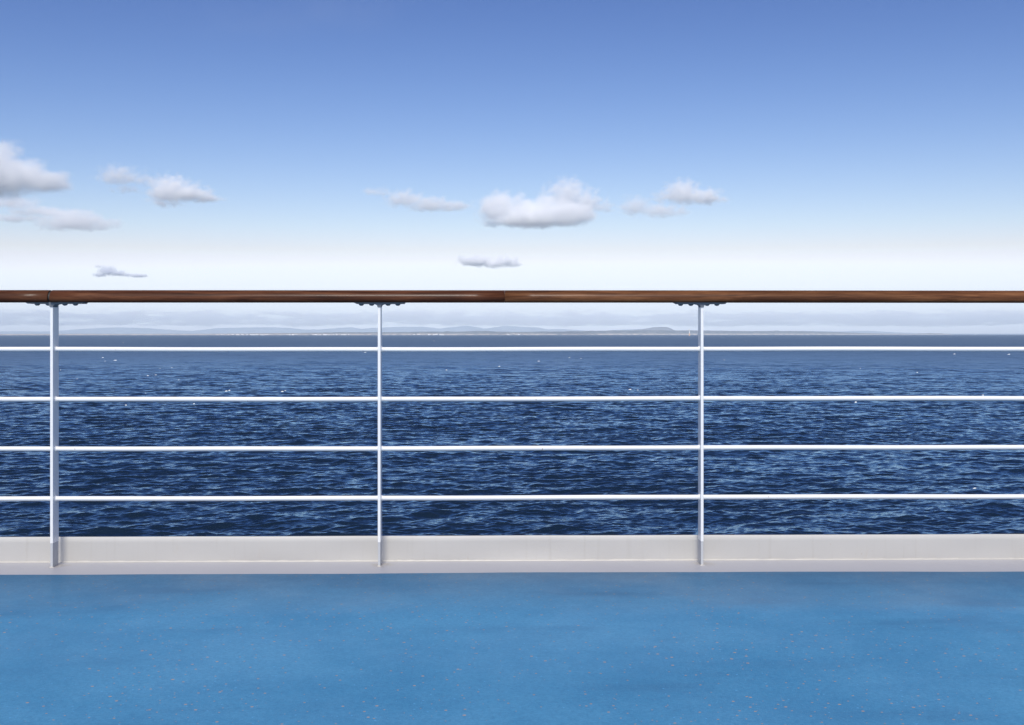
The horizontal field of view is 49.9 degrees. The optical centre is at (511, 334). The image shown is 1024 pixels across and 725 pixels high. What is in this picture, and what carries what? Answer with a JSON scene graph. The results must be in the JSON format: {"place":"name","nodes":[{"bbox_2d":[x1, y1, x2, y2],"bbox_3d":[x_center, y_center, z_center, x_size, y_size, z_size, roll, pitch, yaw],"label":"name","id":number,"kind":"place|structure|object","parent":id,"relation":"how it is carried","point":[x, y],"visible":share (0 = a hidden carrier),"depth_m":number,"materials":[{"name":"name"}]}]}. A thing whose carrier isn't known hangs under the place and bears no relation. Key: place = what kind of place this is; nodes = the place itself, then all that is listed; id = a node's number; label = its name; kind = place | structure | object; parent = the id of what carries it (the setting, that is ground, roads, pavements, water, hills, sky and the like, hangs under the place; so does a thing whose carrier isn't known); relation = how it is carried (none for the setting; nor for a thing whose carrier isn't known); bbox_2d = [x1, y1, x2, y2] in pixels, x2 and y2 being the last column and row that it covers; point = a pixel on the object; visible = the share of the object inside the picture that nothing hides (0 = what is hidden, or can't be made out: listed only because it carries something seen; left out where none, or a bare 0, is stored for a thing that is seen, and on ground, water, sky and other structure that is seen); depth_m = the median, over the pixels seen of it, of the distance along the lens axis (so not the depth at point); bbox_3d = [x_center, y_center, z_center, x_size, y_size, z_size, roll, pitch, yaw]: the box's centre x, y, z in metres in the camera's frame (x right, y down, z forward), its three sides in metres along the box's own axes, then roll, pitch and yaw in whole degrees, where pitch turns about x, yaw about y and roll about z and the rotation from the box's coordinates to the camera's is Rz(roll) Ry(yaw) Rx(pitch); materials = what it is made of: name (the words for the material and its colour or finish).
{"place":"outdoors","nodes":[
{"label":"outdoors","id":0,"kind":"place"},
{"bbox_2d":[0,326,920,333],"bbox_3d":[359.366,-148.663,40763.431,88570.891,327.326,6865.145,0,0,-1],"label":"mountains","id":1,"kind":"structure","parent":0,"point":[121,330],"depth_m":39591.21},
{"bbox_2d":[0,330,951,334],"bbox_3d":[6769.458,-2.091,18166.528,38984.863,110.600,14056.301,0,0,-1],"label":"coast","id":2,"kind":"structure","parent":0,"point":[650,332],"depth_m":14663.88},
{"bbox_2d":[0,334,1023,536],"bbox_3d":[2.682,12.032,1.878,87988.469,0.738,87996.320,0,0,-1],"label":"sea","id":3,"kind":"structure","parent":0,"point":[439,423],"depth_m":130.80,"materials":[{"name":"liquid"}]},
{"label":"ship hull","id":4,"kind":"structure","parent":3,"relation":"in","visible":0},
{"bbox_2d":[0,571,1023,724],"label":"deck","id":5,"kind":"structure","parent":4,"relation":"on","point":[723,648],"depth_m":3.23,"materials":[{"name":"blue paint"}]},
{"bbox_2d":[0,560,1023,574],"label":"margin plate","id":6,"kind":"object","parent":4,"relation":"on","point":[514,566],"visible":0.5,"depth_m":4.37,"materials":[{"name":"paint"}]},
{"bbox_2d":[0,290,1023,567],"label":"deck railing","id":7,"kind":"object","parent":6,"relation":"on","point":[378,298],"visible":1,"depth_m":4.41,"materials":[{"name":"white metal"}]},
{"bbox_2d":[0,534,1023,562],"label":"coaming","id":8,"kind":"object","parent":6,"relation":"on","point":[187,549],"visible":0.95,"depth_m":4.50,"materials":[{"name":"paint"}]},
{"bbox_2d":[0,0,1023,333],"label":"sky","id":9,"kind":"structure","parent":0,"point":[878,145],"materials":[{"name":"blue"}]},
{"bbox_2d":[635,327,672,330],"bbox_3d":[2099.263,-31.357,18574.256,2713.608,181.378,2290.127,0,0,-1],"label":"tableland hill","id":10,"kind":"structure","parent":0,"point":[660,328],"depth_m":18291.10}
]}

